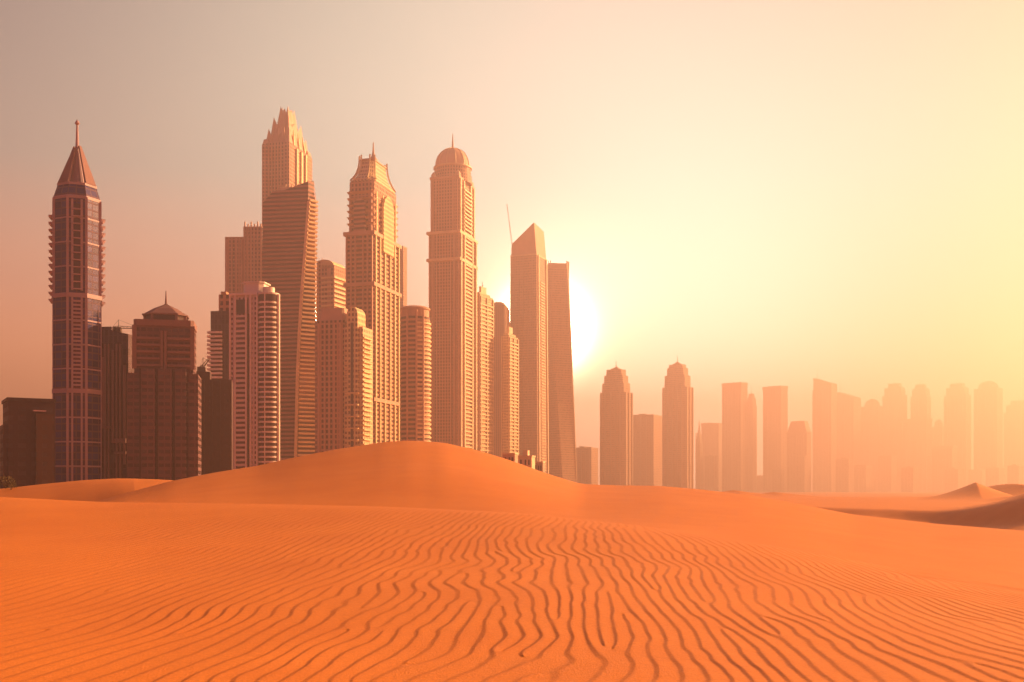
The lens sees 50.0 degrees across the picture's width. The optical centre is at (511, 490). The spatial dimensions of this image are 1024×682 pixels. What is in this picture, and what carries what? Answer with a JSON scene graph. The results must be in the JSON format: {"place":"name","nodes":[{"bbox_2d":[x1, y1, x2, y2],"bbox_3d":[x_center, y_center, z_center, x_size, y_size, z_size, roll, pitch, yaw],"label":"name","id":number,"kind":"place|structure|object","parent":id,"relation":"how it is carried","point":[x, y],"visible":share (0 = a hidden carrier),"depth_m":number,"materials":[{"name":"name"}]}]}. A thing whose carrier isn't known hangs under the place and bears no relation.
{"place":"outdoors","nodes":[
{"label":"outdoors","id":0,"kind":"place"},
{"bbox_2d":[0,441,1023,681],"bbox_3d":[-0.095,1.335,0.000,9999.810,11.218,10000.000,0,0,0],"label":"sand","id":1,"kind":"structure","parent":0,"point":[409,561],"depth_m":19.10,"materials":[{"name":"orange sand"}]},
{"bbox_2d":[0,476,15,488],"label":"desert shrub","id":2,"kind":"object","parent":1,"relation":"on","point":[6,480],"visible":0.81,"depth_m":147.89,"materials":[{"name":"green plant"}]},
{"bbox_2d":[4,482,17,489],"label":"desert shrub","id":3,"kind":"object","parent":1,"relation":"on","point":[10,484],"visible":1,"depth_m":143.82,"materials":[{"name":"green plant"}]},
{"bbox_2d":[0,397,55,488],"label":"office block","id":4,"kind":"structure","parent":1,"relation":"on","point":[27,442],"depth_m":361.98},
{"bbox_2d":[48,120,105,482],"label":"spired tower","id":5,"kind":"structure","parent":1,"relation":"on","point":[77,257],"depth_m":412.87,"materials":[{"name":"brown glass"}]},
{"bbox_2d":[102,327,133,478],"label":"ribbed tower","id":6,"kind":"structure","parent":1,"relation":"on","point":[116,357],"depth_m":445.44,"materials":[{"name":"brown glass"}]},
{"bbox_2d":[113,320,131,332],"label":"tower crane","id":7,"kind":"object","parent":6,"relation":"on","point":[117,329],"visible":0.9,"depth_m":449.88,"materials":[{"name":"metal"}]},
{"bbox_2d":[127,292,200,479],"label":"hipped tower","id":8,"kind":"structure","parent":1,"relation":"on","point":[164,411],"depth_m":420.05,"materials":[{"name":"stone"}]},
{"bbox_2d":[196,371,232,474],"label":"block","id":9,"kind":"structure","parent":1,"relation":"on","point":[216,425],"depth_m":472.56,"materials":[{"name":"brown"}]},
{"bbox_2d":[197,358,209,370],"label":"tower crane","id":10,"kind":"object","parent":9,"relation":"on","point":[201,368],"visible":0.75,"depth_m":479.06,"materials":[{"name":"metal"}]},
{"bbox_2d":[207,291,228,379],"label":"balconied tower","id":11,"kind":"structure","parent":1,"relation":"on","point":[218,340],"depth_m":593.59,"materials":[{"name":"brown glass"}]},
{"bbox_2d":[225,222,262,292],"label":"twin slab tower","id":12,"kind":"structure","parent":1,"relation":"on","point":[243,258],"depth_m":986.60,"materials":[{"name":"concrete"}]},
{"bbox_2d":[229,281,279,468],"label":"bay tower","id":13,"kind":"structure","parent":1,"relation":"on","point":[254,342],"depth_m":552.26,"materials":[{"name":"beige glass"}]},
{"bbox_2d":[236,299,247,313],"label":"attic window","id":14,"kind":"structure","parent":13,"relation":"in","point":[240,304],"depth_m":553.42,"materials":[{"name":"brown glass"}]},
{"bbox_2d":[262,107,311,226],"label":"crowned tower","id":15,"kind":"structure","parent":1,"relation":"on","point":[286,157],"depth_m":1076.86,"materials":[{"name":"stone"}]},
{"bbox_2d":[262,181,317,460],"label":"sail tower","id":16,"kind":"structure","parent":1,"relation":"on","point":[289,247],"depth_m":812.33,"materials":[{"name":"stone"}]},
{"bbox_2d":[317,258,345,319],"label":"vaulted tower","id":17,"kind":"structure","parent":1,"relation":"on","point":[331,280],"depth_m":990.53,"materials":[{"name":"stone"}]},
{"bbox_2d":[315,306,372,452],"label":"paired tower","id":18,"kind":"structure","parent":1,"relation":"on","point":[343,377],"depth_m":751.15,"materials":[{"name":"stone"}]},
{"bbox_2d":[343,142,401,443],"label":"lantern tower","id":19,"kind":"structure","parent":1,"relation":"on","point":[371,285],"depth_m":900.49,"materials":[{"name":"stone"}]},
{"bbox_2d":[400,246,406,316],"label":"slab tower","id":20,"kind":"structure","parent":1,"relation":"on","point":[403,274],"depth_m":1393.88,"materials":[{"name":"concrete"}]},
{"bbox_2d":[400,305,430,441],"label":"round tower","id":21,"kind":"structure","parent":1,"relation":"on","point":[415,372],"depth_m":849.31,"materials":[{"name":"stone"}]},
{"bbox_2d":[426,134,477,449],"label":"domed tower","id":22,"kind":"structure","parent":1,"relation":"on","point":[452,259],"depth_m":1205.82,"materials":[{"name":"stone"}]},
{"bbox_2d":[477,282,493,454],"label":"slim tower","id":23,"kind":"structure","parent":1,"relation":"on","point":[485,372],"depth_m":1343.97,"materials":[{"name":"stone"}]},
{"bbox_2d":[494,302,509,456],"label":"slim tower","id":24,"kind":"structure","parent":1,"relation":"on","point":[501,317],"depth_m":1584.64,"materials":[{"name":"stone"}]},
{"bbox_2d":[501,325,518,457],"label":"slim tower","id":25,"kind":"structure","parent":1,"relation":"on","point":[509,391],"depth_m":1368.59,"materials":[{"name":"stone"}]},
{"bbox_2d":[502,453,518,462],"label":"villa","id":26,"kind":"object","parent":1,"relation":"on","point":[511,456],"visible":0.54,"depth_m":517.97,"materials":[{"name":"stone"}]},
{"bbox_2d":[518,450,535,468],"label":"villa","id":27,"kind":"object","parent":1,"relation":"on","point":[527,459],"visible":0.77,"depth_m":557.81,"materials":[{"name":"stone"}]},
{"bbox_2d":[510,223,548,473],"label":"wedge tower","id":28,"kind":"structure","parent":1,"relation":"on","point":[528,301],"depth_m":1625.48,"materials":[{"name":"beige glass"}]},
{"bbox_2d":[507,206,511,254],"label":"tower crane","id":29,"kind":"object","parent":28,"relation":"on","point":[510,229],"visible":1,"depth_m":1639.58,"materials":[{"name":"metal"}]},
{"bbox_2d":[535,462,544,472],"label":"villa","id":30,"kind":"object","parent":1,"relation":"on","point":[539,466],"visible":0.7,"depth_m":598.23,"materials":[{"name":"beige stone"}]},
{"bbox_2d":[547,260,576,482],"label":"twisted tower","id":31,"kind":"structure","parent":1,"relation":"on","point":[562,451],"depth_m":1783.77,"materials":[{"name":"beige glass"}]},
{"bbox_2d":[576,446,597,484],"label":"building","id":32,"kind":"structure","parent":1,"relation":"on","point":[587,463],"depth_m":2282.43,"materials":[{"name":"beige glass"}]},
{"bbox_2d":[600,367,632,485],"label":"stepped tower","id":33,"kind":"structure","parent":1,"relation":"on","point":[616,431],"depth_m":1932.62,"materials":[{"name":"beige glass"}]},
{"bbox_2d":[633,414,661,485],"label":"building","id":34,"kind":"structure","parent":1,"relation":"on","point":[647,449],"depth_m":2472.86,"materials":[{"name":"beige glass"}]},
{"bbox_2d":[662,355,693,488],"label":"stepped tower","id":35,"kind":"structure","parent":1,"relation":"on","point":[678,430],"depth_m":2132.65,"materials":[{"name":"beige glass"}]},
{"bbox_2d":[695,420,702,489],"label":"needle tower","id":36,"kind":"structure","parent":1,"relation":"on","point":[699,464],"depth_m":3112.22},
{"bbox_2d":[704,455,716,490],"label":"building","id":37,"kind":"structure","parent":1,"relation":"on","point":[710,472],"depth_m":3105.39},
{"bbox_2d":[701,423,721,491],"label":"flat tower","id":38,"kind":"structure","parent":1,"relation":"on","point":[711,434],"depth_m":3750.51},
{"bbox_2d":[721,382,747,491],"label":"flat tower","id":39,"kind":"structure","parent":1,"relation":"on","point":[734,435],"depth_m":3101.42,"materials":[{"name":"orange"}]},
{"bbox_2d":[748,389,756,491],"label":"setback tower","id":40,"kind":"structure","parent":1,"relation":"on","point":[752,446],"depth_m":3325.48,"materials":[{"name":"orange"}]},
{"bbox_2d":[757,475,762,491],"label":"building","id":41,"kind":"structure","parent":1,"relation":"on","point":[759,483],"depth_m":3580.79,"materials":[{"name":"orange"}]},
{"bbox_2d":[762,385,787,491],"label":"flat tower","id":42,"kind":"structure","parent":1,"relation":"on","point":[775,414],"depth_m":3173.80,"materials":[{"name":"orange"}]},
{"bbox_2d":[772,467,784,491],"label":"building","id":43,"kind":"structure","parent":1,"relation":"on","point":[778,479],"depth_m":2951.52,"materials":[{"name":"orange"}]},
{"bbox_2d":[787,421,811,491],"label":"mansard tower","id":44,"kind":"structure","parent":1,"relation":"on","point":[799,438],"depth_m":2962.91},
{"bbox_2d":[796,455,807,491],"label":"building","id":45,"kind":"structure","parent":1,"relation":"on","point":[801,473],"depth_m":2871.99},
{"bbox_2d":[812,378,836,491],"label":"slant roof tower","id":46,"kind":"structure","parent":1,"relation":"on","point":[824,424],"depth_m":3392.76,"materials":[{"name":"orange"}]},
{"bbox_2d":[835,457,853,491],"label":"building","id":47,"kind":"structure","parent":1,"relation":"on","point":[844,474],"depth_m":2991.10,"materials":[{"name":"orange"}]},
{"bbox_2d":[837,392,860,464],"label":"slant roof tower","id":48,"kind":"structure","parent":1,"relation":"on","point":[848,425],"depth_m":3748.71,"materials":[{"name":"orange"}]},
{"bbox_2d":[854,465,872,491],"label":"flat tower","id":49,"kind":"structure","parent":1,"relation":"on","point":[862,478],"depth_m":3173.09,"materials":[{"name":"orange"}]},
{"bbox_2d":[861,399,882,491],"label":"round top tower","id":50,"kind":"structure","parent":1,"relation":"on","point":[871,430],"depth_m":3968.22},
{"bbox_2d":[872,474,875,491],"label":"building","id":51,"kind":"structure","parent":1,"relation":"on","point":[873,482],"depth_m":3696.65,"materials":[{"name":"orange"}]},
{"bbox_2d":[878,454,896,491],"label":"building","id":52,"kind":"structure","parent":1,"relation":"on","point":[887,472],"depth_m":3374.60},
{"bbox_2d":[882,381,906,491],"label":"setback tower","id":53,"kind":"structure","parent":1,"relation":"on","point":[894,401],"depth_m":4042.13,"materials":[{"name":"orange"}]},
{"bbox_2d":[901,466,917,491],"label":"building","id":54,"kind":"structure","parent":1,"relation":"on","point":[909,478],"depth_m":2820.85,"materials":[{"name":"orange"}]},
{"bbox_2d":[902,418,932,491],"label":"flat tower","id":55,"kind":"structure","parent":1,"relation":"on","point":[917,441],"depth_m":3818.40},
{"bbox_2d":[911,383,930,418],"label":"setback tower","id":56,"kind":"structure","parent":1,"relation":"on","point":[920,402],"depth_m":4045.26,"materials":[{"name":"orange"}]},
{"bbox_2d":[932,419,943,446],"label":"round top tower","id":57,"kind":"structure","parent":1,"relation":"on","point":[938,434],"depth_m":4123.55,"materials":[{"name":"orange"}]},
{"bbox_2d":[931,446,957,491],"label":"flat tower","id":58,"kind":"structure","parent":1,"relation":"on","point":[944,457],"depth_m":3326.66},
{"bbox_2d":[944,468,963,491],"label":"building","id":59,"kind":"structure","parent":1,"relation":"on","point":[953,479],"depth_m":2979.67,"materials":[{"name":"orange"}]},
{"bbox_2d":[944,378,970,486],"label":"setback tower","id":60,"kind":"structure","parent":1,"relation":"on","point":[957,414],"depth_m":3962.62,"materials":[{"name":"orange"}]},
{"bbox_2d":[968,469,985,485],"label":"building","id":61,"kind":"structure","parent":1,"relation":"on","point":[977,476],"depth_m":3731.68,"materials":[{"name":"orange"}]},
{"bbox_2d":[974,381,1002,469],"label":"round top tower","id":62,"kind":"structure","parent":1,"relation":"on","point":[988,424],"depth_m":3893.27,"materials":[{"name":"orange"}]},
{"bbox_2d":[985,467,1004,486],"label":"building","id":63,"kind":"structure","parent":1,"relation":"on","point":[994,475],"depth_m":3126.54,"materials":[{"name":"orange"}]},
{"bbox_2d":[1004,400,1023,483],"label":"setback tower","id":64,"kind":"structure","parent":1,"relation":"on","point":[1014,434],"depth_m":4197.71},
{"bbox_2d":[1007,464,1023,483],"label":"building","id":65,"kind":"structure","parent":1,"relation":"on","point":[1015,473],"depth_m":2800.17,"materials":[{"name":"orange"}]},
{"bbox_2d":[0,0,1023,488],"label":"sky","id":66,"kind":"structure","parent":0,"point":[759,194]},
{"bbox_2d":[927,455,931,491],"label":"building","id":67,"kind":"structure","parent":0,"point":[929,473],"depth_m":3795.79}
]}

